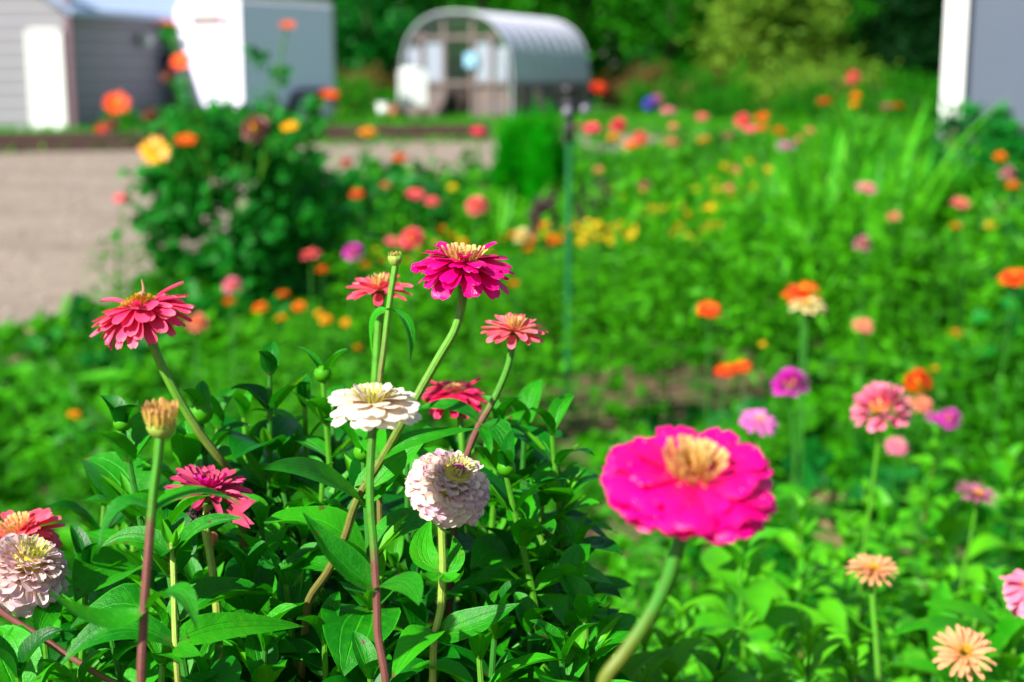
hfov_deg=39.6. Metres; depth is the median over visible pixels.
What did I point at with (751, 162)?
marigold
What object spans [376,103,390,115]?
plant pot
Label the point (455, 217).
zinnia
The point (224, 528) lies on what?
zinnia shoot
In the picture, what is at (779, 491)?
zinnia shoot
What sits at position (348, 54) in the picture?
broadleaf tree
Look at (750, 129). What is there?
zinnia
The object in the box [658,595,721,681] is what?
zinnia shoot
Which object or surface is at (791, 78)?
shrub
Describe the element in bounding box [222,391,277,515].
zinnia shoot
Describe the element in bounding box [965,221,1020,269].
marigold
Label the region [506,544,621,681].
zinnia shoot
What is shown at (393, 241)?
zinnia
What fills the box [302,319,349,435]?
marigold
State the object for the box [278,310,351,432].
marigold
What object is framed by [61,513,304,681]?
zinnia shoot
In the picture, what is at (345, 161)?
zinnia
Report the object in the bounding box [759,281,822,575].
zinnia
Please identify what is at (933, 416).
zinnia
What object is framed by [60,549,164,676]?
zinnia shoot
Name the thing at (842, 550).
zinnia shoot
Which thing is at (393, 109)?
plant pot
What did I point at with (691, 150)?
foliage
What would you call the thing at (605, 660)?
zinnia shoot
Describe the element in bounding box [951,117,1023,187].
bushy plant
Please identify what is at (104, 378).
tall grass
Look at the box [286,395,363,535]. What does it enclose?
zinnia shoot
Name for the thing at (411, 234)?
zinnia
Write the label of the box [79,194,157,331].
zinnia
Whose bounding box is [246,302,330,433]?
marigold
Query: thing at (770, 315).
zinnia
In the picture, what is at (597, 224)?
marigold
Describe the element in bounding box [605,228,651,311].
marigold
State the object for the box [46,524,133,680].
zinnia shoot
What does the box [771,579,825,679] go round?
zinnia shoot
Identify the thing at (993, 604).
zinnia shoot
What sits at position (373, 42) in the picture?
dark tree
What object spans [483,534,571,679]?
zinnia shoot
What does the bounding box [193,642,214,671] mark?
zinnia shoot
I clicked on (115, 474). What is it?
zinnia shoot
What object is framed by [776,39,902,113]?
shrub
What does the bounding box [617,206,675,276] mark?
marigold
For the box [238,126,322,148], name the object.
timber beam
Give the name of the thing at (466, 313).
marigold
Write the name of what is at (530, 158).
feathery plant
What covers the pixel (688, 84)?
shrub
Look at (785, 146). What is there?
zinnia
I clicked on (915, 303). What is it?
zinnia
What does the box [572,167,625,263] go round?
zinnia
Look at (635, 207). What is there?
zinnia
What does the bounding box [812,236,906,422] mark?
zinnia
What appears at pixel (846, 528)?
zinnia shoot
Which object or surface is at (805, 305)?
zinnia
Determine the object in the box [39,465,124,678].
zinnia shoot
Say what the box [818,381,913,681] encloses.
zinnia
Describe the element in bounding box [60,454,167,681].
zinnia shoot
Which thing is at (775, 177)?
strap leaf clump
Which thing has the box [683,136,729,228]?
marigold
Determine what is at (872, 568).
zinnia
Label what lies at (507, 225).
strap leaf clump
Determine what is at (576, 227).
marigold
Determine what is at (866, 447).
zinnia
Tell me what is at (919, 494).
zinnia shoot
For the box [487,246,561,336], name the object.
marigold
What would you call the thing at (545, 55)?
greenhouse
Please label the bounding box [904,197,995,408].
zinnia
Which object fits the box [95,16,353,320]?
bushy plant
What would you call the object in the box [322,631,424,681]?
zinnia shoot
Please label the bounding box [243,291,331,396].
marigold
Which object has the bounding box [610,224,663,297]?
marigold
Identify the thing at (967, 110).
bushy plant
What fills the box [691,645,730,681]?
zinnia shoot
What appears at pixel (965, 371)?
zinnia
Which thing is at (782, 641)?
zinnia shoot
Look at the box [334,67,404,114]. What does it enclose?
shrub
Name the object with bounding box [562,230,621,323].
marigold
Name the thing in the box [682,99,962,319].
strap leaf clump
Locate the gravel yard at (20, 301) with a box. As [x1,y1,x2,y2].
[0,135,732,323]
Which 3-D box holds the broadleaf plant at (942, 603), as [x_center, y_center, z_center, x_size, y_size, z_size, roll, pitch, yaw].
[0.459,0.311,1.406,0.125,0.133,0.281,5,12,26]
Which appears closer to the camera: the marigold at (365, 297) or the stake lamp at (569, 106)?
the stake lamp at (569, 106)
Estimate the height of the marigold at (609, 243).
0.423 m
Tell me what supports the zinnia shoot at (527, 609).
on the ground at (681, 394)
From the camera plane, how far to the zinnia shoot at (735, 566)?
1.57 m
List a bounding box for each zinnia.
[0,508,65,625]
[0,533,70,617]
[0,597,119,681]
[46,396,243,681]
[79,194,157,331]
[89,281,249,552]
[164,464,255,660]
[186,313,214,438]
[219,277,243,445]
[262,241,514,681]
[293,248,340,499]
[303,382,422,681]
[316,189,398,360]
[322,158,383,303]
[330,243,364,459]
[346,272,412,524]
[350,237,449,419]
[354,182,427,337]
[363,153,430,284]
[369,251,414,642]
[385,189,462,384]
[386,227,430,497]
[391,196,470,390]
[392,448,518,681]
[418,313,547,617]
[421,377,487,532]
[426,184,484,246]
[426,196,521,425]
[436,126,514,379]
[478,228,572,427]
[529,123,605,287]
[549,122,640,431]
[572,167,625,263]
[576,81,624,209]
[578,117,673,431]
[597,425,776,681]
[600,181,687,380]
[607,97,685,356]
[613,131,662,227]
[623,94,687,316]
[628,106,717,413]
[633,123,699,281]
[642,138,702,224]
[659,113,738,378]
[663,300,720,587]
[689,113,780,406]
[693,185,746,261]
[697,409,777,676]
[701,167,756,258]
[703,125,784,347]
[704,132,751,211]
[707,360,798,469]
[713,112,800,397]
[714,363,735,431]
[715,367,823,650]
[724,123,793,321]
[734,299,814,362]
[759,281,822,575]
[768,141,810,239]
[771,98,858,387]
[773,127,839,295]
[777,297,843,650]
[778,137,818,220]
[785,101,890,409]
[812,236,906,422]
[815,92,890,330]
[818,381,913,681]
[822,181,911,375]
[838,319,875,487]
[843,553,898,681]
[844,212,932,370]
[845,71,860,109]
[849,103,923,307]
[854,102,936,359]
[877,368,932,607]
[885,437,906,552]
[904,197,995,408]
[907,395,937,588]
[917,329,1008,413]
[919,222,995,348]
[926,412,952,498]
[930,409,961,535]
[932,623,996,681]
[955,481,999,673]
[957,167,1023,332]
[960,268,1023,590]
[999,569,1023,617]
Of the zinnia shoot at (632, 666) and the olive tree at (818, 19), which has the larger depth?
the olive tree at (818, 19)
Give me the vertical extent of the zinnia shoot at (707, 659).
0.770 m
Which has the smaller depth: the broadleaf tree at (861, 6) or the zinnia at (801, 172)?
the zinnia at (801, 172)
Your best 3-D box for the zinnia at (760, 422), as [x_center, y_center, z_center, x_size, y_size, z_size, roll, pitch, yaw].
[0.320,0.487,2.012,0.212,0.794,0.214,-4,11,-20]
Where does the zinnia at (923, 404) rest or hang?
on the ground at (681, 394)
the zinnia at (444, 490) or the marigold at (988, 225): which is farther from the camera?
the marigold at (988, 225)
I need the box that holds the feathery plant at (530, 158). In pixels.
[488,96,578,204]
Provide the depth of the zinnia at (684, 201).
9.14 m
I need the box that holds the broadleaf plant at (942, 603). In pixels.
[885,566,1023,681]
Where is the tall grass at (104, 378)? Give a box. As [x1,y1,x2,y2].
[0,90,1023,459]
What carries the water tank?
on the ground at (681, 394)
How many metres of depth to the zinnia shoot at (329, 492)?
1.01 m
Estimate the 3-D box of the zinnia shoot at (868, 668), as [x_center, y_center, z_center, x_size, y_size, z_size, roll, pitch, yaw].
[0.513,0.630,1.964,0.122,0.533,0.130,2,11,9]
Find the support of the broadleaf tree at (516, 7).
on the ground at (681, 394)
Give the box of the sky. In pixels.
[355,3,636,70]
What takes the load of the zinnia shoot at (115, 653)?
on the ground at (681, 394)
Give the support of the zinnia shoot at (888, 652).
on the ground at (681, 394)
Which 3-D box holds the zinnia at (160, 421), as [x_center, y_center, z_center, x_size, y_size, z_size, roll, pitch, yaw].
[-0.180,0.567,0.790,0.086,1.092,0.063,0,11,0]
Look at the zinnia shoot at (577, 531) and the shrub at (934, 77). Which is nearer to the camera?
the zinnia shoot at (577, 531)
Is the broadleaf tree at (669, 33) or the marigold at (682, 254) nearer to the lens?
the marigold at (682, 254)
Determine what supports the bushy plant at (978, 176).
on the ground at (681, 394)
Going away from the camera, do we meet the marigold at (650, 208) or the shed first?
the marigold at (650, 208)
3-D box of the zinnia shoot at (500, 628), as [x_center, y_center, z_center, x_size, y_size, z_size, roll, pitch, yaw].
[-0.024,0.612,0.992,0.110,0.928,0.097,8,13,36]
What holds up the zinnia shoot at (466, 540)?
on the ground at (681, 394)
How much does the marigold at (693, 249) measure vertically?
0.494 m
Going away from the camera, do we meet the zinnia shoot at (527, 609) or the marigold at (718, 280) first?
the zinnia shoot at (527, 609)
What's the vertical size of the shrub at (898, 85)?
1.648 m
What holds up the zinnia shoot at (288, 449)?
on the ground at (681, 394)
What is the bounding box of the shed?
[0,0,218,130]
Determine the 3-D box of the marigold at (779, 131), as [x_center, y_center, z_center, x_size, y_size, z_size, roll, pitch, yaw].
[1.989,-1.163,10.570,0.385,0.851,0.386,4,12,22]
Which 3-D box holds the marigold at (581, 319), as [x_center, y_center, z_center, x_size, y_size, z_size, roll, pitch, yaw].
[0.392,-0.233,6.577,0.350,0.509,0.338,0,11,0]
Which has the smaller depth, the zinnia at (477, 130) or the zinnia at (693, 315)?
the zinnia at (693, 315)
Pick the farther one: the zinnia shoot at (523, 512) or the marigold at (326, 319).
the marigold at (326, 319)
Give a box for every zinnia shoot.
[0,625,62,681]
[26,608,116,681]
[27,585,134,681]
[38,648,111,681]
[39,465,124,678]
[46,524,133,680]
[58,578,158,681]
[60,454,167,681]
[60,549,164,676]
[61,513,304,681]
[70,493,272,681]
[72,395,254,681]
[96,502,133,657]
[115,381,291,678]
[137,420,285,673]
[147,583,245,681]
[161,557,243,663]
[164,388,249,602]
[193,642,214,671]
[214,539,321,681]
[219,484,241,547]
[220,342,322,606]
[220,600,305,681]
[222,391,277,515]
[224,493,319,636]
[228,420,298,588]
[230,603,310,681]
[241,415,307,553]
[242,542,389,681]
[248,501,325,670]
[250,372,362,607]
[253,463,365,607]
[263,610,298,634]
[264,417,477,680]
[282,455,363,670]
[283,347,365,558]
[284,592,379,681]
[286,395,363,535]
[310,499,390,669]
[318,572,386,669]
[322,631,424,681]
[374,426,473,678]
[375,562,488,681]
[384,536,429,641]
[385,585,468,681]
[386,482,445,662]
[411,606,563,681]
[426,424,511,634]
[428,378,607,638]
[428,602,445,621]
[429,555,524,681]
[433,395,565,660]
[435,430,617,681]
[436,504,518,643]
[437,579,550,681]
[467,527,552,681]
[470,462,601,679]
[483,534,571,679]
[500,452,603,607]
[504,592,569,677]
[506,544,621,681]
[507,457,633,618]
[509,393,622,647]
[512,619,630,681]
[528,574,638,681]
[543,516,629,680]
[577,619,618,664]
[603,555,668,656]
[611,651,659,680]
[614,652,675,681]
[632,581,674,647]
[632,596,735,681]
[635,627,707,681]
[639,614,680,681]
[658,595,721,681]
[672,527,827,678]
[675,555,783,677]
[676,679,710,681]
[688,627,758,681]
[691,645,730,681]
[696,449,810,643]
[709,502,805,664]
[734,492,851,661]
[744,643,787,681]
[750,543,843,668]
[750,672,778,681]
[765,617,800,656]
[770,608,849,681]
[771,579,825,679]
[813,511,892,669]
[815,627,872,681]
[818,609,882,680]
[824,473,913,681]
[824,487,931,681]
[862,620,922,681]
[876,495,984,681]
[877,457,949,644]
[881,576,937,678]
[882,648,931,681]
[883,580,1019,681]
[889,420,963,638]
[894,564,968,681]
[956,610,1023,681]
[963,443,1023,630]
[969,566,1008,647]
[985,598,1018,674]
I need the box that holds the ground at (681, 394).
[1,74,1023,625]
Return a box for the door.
[30,35,62,129]
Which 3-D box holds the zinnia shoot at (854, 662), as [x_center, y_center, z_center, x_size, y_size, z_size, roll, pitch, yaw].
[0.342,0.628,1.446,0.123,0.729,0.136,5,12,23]
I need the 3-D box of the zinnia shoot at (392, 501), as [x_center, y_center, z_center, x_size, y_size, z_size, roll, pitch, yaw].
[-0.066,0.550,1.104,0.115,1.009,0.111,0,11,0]
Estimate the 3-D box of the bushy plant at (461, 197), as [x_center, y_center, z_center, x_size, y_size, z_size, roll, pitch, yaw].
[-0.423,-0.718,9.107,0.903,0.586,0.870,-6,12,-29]
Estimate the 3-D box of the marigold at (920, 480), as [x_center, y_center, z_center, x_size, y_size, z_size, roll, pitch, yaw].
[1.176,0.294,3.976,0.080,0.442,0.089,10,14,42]
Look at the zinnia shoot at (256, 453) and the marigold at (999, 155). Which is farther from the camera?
the marigold at (999, 155)
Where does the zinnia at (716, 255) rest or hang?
on the ground at (681, 394)
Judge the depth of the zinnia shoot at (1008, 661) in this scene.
1.41 m
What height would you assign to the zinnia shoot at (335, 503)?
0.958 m
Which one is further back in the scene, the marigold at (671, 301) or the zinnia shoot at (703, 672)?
the marigold at (671, 301)
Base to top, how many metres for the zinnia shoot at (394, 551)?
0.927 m
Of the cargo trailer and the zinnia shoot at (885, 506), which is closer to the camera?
the zinnia shoot at (885, 506)
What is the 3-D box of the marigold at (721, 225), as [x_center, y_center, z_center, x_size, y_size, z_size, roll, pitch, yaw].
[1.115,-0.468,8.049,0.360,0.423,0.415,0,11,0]
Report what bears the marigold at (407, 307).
on the ground at (681, 394)
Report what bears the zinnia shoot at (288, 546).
on the ground at (681, 394)
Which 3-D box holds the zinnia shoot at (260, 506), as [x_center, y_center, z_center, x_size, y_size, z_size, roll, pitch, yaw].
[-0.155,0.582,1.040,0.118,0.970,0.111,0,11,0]
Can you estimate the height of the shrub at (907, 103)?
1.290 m
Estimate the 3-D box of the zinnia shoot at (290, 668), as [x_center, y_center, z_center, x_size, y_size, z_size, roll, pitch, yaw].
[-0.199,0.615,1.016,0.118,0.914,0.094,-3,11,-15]
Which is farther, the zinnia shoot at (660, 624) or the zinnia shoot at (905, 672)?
the zinnia shoot at (660, 624)
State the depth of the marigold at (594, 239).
6.97 m
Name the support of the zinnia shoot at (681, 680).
on the ground at (681, 394)
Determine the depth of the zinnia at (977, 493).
1.87 m
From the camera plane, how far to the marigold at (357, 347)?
4.33 m
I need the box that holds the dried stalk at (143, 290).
[139,279,146,298]
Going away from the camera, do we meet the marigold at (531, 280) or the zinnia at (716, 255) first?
the zinnia at (716, 255)
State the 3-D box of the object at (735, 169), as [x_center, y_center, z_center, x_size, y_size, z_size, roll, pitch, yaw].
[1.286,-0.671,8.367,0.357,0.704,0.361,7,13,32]
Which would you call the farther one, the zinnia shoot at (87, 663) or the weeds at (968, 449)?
the weeds at (968, 449)
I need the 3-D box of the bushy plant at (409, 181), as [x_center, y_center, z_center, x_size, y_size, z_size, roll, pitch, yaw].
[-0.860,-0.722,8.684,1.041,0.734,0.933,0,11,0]
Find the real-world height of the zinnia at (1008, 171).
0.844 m
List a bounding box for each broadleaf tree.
[334,0,431,101]
[383,0,567,105]
[496,0,618,84]
[507,0,678,105]
[582,0,729,107]
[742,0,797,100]
[767,0,898,107]
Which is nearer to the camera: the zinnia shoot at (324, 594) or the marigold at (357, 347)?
the zinnia shoot at (324, 594)
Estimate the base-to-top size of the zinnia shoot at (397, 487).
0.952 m
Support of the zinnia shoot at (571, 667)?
on the ground at (681, 394)
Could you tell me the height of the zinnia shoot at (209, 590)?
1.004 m
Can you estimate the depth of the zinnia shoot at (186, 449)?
1.01 m
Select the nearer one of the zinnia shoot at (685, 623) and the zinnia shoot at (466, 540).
the zinnia shoot at (466, 540)
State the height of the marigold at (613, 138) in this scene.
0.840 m
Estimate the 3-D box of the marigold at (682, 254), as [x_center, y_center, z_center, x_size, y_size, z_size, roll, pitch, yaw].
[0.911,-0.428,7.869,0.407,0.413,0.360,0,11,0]
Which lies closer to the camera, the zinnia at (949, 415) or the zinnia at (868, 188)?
the zinnia at (949, 415)
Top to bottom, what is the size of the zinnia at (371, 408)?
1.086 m
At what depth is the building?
14.11 m
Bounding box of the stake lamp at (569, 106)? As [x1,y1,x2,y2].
[557,85,590,413]
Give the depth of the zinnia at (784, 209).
7.07 m
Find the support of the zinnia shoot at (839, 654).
on the ground at (681, 394)
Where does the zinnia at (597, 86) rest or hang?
on the ground at (681, 394)
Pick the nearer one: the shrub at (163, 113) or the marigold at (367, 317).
the marigold at (367, 317)
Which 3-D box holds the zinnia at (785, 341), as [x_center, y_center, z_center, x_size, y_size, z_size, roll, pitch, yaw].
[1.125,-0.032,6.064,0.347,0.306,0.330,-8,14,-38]
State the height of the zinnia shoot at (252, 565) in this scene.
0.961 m
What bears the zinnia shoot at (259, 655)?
on the ground at (681, 394)
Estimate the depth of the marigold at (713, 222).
7.82 m
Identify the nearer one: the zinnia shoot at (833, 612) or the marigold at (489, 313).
the zinnia shoot at (833, 612)
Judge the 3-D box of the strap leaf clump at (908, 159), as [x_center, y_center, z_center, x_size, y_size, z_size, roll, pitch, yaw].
[1.916,-0.726,7.440,1.230,1.157,0.908,-5,12,-25]
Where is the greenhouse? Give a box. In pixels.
[400,10,589,118]
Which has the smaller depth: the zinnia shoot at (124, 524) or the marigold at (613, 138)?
the zinnia shoot at (124, 524)
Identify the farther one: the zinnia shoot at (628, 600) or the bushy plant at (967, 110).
the bushy plant at (967, 110)
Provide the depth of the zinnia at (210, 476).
0.90 m
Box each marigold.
[62,410,81,584]
[188,298,274,431]
[204,302,301,418]
[239,315,321,455]
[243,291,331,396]
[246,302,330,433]
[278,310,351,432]
[279,266,353,362]
[288,315,337,423]
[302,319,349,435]
[314,345,388,458]
[325,261,401,341]
[339,274,425,368]
[343,248,409,337]
[351,258,427,361]
[356,128,380,179]
[391,247,455,337]
[395,257,454,336]
[405,239,471,313]
[418,227,460,285]
[431,239,506,348]
[463,281,554,414]
[464,253,538,363]
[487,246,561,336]
[497,237,535,300]
[500,232,534,293]
[503,237,561,328]
[508,222,559,317]
[509,233,575,326]
[519,229,564,287]
[520,236,590,341]
[524,240,586,325]
[528,228,578,313]
[536,225,596,304]
[552,219,602,263]
[554,236,617,328]
[555,219,600,280]
[555,227,619,328]
[557,239,614,331]
[560,235,628,335]
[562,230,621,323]
[563,221,628,305]
[563,235,588,274]
[580,225,635,311]
[586,237,641,314]
[592,188,618,234]
[594,235,661,338]
[595,223,636,302]
[596,228,631,295]
[598,134,630,235]
[602,221,636,261]
[602,234,626,277]
[605,140,657,248]
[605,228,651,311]
[605,228,672,324]
[606,231,660,306]
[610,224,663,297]
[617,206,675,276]
[649,223,706,304]
[650,234,718,341]
[651,228,701,287]
[654,240,721,321]
[656,231,706,309]
[663,215,720,288]
[677,229,730,302]
[678,206,736,277]
[682,224,731,269]
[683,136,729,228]
[692,222,735,283]
[693,203,734,245]
[699,219,738,293]
[709,163,743,197]
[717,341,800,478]
[740,158,756,191]
[750,184,757,230]
[765,127,794,220]
[915,366,945,491]
[958,152,1023,269]
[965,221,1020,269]
[969,181,1023,347]
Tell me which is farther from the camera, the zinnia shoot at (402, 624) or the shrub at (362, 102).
the shrub at (362, 102)
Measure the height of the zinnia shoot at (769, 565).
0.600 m
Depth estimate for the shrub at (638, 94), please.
40.08 m
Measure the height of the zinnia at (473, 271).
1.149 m
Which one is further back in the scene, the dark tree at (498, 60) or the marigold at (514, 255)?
the dark tree at (498, 60)
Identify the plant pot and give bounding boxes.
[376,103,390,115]
[387,105,399,114]
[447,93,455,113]
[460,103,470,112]
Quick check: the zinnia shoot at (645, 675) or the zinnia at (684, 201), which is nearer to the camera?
the zinnia shoot at (645, 675)
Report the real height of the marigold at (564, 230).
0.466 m
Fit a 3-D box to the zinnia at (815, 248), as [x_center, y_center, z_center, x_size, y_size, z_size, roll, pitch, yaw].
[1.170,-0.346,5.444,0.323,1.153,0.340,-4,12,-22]
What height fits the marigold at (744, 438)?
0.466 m
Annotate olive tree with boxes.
[677,0,821,110]
[755,0,855,109]
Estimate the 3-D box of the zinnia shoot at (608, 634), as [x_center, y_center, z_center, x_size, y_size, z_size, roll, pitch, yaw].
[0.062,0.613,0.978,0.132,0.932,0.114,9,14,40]
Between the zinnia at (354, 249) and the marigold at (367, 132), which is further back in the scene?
the marigold at (367, 132)
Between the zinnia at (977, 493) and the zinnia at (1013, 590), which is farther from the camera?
the zinnia at (977, 493)
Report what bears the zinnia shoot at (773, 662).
on the ground at (681, 394)
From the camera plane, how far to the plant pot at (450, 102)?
41.75 m
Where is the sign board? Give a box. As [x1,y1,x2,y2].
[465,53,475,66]
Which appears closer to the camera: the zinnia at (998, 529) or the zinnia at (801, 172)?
the zinnia at (998, 529)
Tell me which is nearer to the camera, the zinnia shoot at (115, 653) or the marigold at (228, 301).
the zinnia shoot at (115, 653)
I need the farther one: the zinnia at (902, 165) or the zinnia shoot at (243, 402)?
the zinnia at (902, 165)
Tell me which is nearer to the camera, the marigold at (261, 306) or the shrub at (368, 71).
the marigold at (261, 306)
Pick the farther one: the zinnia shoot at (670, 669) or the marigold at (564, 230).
the marigold at (564, 230)
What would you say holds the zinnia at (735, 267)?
on the ground at (681, 394)
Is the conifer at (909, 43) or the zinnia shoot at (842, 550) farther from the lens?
the conifer at (909, 43)
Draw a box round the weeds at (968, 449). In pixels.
[0,265,1023,681]
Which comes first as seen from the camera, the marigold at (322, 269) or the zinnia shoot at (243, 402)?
the zinnia shoot at (243, 402)
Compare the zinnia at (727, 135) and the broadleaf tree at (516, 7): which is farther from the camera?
the broadleaf tree at (516, 7)
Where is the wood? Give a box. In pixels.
[334,0,938,98]
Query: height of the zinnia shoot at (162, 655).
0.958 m
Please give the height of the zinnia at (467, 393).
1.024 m
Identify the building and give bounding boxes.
[939,0,1023,143]
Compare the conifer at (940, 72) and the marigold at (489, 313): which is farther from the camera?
the conifer at (940, 72)
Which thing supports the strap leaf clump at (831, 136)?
on the ground at (681, 394)
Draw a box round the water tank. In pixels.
[398,65,426,118]
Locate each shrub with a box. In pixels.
[97,103,138,126]
[97,106,142,131]
[135,100,178,127]
[334,61,404,112]
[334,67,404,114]
[367,87,399,113]
[591,57,678,111]
[614,72,681,115]
[668,56,766,117]
[672,63,741,110]
[689,83,758,121]
[726,48,835,115]
[765,72,843,120]
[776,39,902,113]
[836,62,933,116]
[874,72,941,122]
[917,67,941,112]
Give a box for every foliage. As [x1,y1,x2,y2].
[0,128,1023,369]
[416,112,938,189]
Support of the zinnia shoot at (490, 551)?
on the ground at (681, 394)
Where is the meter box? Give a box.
[158,52,171,77]
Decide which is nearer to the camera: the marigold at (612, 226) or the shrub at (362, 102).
the marigold at (612, 226)
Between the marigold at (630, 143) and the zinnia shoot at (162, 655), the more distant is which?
the marigold at (630, 143)
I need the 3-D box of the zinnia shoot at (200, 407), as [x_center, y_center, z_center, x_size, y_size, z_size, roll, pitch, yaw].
[-0.204,0.531,1.130,0.125,1.037,0.159,5,12,26]
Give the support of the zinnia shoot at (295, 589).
on the ground at (681, 394)
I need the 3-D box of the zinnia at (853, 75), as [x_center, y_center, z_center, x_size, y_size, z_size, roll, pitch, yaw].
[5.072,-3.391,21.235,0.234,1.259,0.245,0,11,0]
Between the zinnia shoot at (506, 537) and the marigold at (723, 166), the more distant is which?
the marigold at (723, 166)
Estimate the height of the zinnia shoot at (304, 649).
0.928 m
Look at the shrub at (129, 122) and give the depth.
29.79 m
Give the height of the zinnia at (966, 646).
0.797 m
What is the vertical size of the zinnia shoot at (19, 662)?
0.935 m
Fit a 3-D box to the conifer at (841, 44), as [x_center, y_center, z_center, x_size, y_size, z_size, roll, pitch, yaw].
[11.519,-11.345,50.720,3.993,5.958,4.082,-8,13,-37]
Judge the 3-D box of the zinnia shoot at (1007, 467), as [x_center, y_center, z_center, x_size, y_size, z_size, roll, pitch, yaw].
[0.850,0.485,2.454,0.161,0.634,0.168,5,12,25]
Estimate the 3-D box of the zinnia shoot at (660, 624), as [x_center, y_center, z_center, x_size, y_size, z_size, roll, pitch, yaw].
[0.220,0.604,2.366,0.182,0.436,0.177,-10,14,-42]
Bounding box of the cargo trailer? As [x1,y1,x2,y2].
[172,0,338,122]
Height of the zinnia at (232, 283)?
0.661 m
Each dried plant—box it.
[527,188,559,262]
[573,186,596,246]
[584,176,612,251]
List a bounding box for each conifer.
[807,0,885,106]
[836,0,946,108]
[923,0,945,76]
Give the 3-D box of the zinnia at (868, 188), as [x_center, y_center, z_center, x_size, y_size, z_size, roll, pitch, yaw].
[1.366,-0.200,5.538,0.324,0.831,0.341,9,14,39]
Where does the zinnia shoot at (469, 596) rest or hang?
on the ground at (681, 394)
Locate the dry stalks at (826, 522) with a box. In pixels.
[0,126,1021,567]
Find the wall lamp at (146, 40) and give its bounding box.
[140,34,152,46]
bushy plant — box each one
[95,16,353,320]
[229,158,391,263]
[324,163,451,267]
[399,185,514,247]
[911,160,1023,250]
[913,97,1023,170]
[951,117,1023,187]
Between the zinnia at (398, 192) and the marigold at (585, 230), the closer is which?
the marigold at (585, 230)
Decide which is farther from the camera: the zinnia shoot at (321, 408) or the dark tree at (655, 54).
the dark tree at (655, 54)
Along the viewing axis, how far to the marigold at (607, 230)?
7.25 m
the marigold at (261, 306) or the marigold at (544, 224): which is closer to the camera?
the marigold at (261, 306)
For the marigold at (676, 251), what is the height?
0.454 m
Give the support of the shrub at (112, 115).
on the ground at (681, 394)
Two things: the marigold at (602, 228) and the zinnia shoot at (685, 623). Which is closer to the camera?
the zinnia shoot at (685, 623)
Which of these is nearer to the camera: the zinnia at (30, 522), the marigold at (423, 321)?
the zinnia at (30, 522)
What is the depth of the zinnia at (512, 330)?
0.98 m
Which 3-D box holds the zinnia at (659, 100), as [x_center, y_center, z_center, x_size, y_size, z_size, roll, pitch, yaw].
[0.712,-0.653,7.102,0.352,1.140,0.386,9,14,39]
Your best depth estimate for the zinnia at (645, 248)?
5.76 m
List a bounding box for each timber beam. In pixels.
[0,131,177,152]
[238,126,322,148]
[323,124,490,142]
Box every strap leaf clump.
[448,186,531,259]
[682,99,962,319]
[723,139,850,264]
[734,78,917,230]
[779,93,1012,301]
[863,139,964,244]
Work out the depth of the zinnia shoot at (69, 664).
1.01 m
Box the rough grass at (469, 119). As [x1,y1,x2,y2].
[0,110,937,152]
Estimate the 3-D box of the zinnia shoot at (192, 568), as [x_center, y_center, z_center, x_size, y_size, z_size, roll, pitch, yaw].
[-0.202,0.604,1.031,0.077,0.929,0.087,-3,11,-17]
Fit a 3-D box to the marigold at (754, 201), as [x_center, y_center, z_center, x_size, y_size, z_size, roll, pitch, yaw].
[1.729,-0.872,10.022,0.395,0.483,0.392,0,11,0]
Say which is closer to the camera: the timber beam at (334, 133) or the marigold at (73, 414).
the marigold at (73, 414)
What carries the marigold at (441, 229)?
on the ground at (681, 394)
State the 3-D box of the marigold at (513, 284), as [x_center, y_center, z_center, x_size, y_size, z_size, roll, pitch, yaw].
[-0.001,0.028,5.210,0.338,0.505,0.321,7,13,33]
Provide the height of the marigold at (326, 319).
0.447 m
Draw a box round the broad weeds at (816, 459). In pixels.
[0,119,1023,590]
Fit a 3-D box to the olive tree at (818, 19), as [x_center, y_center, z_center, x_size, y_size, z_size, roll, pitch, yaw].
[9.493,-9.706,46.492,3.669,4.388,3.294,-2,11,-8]
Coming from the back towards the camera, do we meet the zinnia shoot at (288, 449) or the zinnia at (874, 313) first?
the zinnia at (874, 313)
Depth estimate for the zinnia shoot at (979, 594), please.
1.52 m
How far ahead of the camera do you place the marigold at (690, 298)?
6.64 m
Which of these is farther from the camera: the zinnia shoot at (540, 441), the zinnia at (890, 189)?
the zinnia at (890, 189)
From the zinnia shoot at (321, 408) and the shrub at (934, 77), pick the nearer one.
the zinnia shoot at (321, 408)
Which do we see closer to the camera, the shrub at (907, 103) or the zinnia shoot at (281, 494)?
the zinnia shoot at (281, 494)
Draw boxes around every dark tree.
[309,0,434,101]
[312,0,360,87]
[383,0,509,92]
[600,0,743,101]
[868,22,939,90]
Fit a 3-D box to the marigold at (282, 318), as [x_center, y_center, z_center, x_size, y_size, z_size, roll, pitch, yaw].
[-0.720,0.169,4.475,0.340,0.503,0.324,0,11,0]
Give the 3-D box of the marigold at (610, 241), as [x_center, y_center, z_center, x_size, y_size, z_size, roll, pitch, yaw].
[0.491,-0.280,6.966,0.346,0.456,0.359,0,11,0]
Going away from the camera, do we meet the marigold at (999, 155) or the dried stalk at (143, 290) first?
the dried stalk at (143, 290)
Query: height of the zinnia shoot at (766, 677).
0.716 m
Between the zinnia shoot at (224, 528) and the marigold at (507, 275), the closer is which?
the zinnia shoot at (224, 528)
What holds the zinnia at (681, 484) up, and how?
on the ground at (681, 394)
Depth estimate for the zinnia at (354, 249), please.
4.17 m

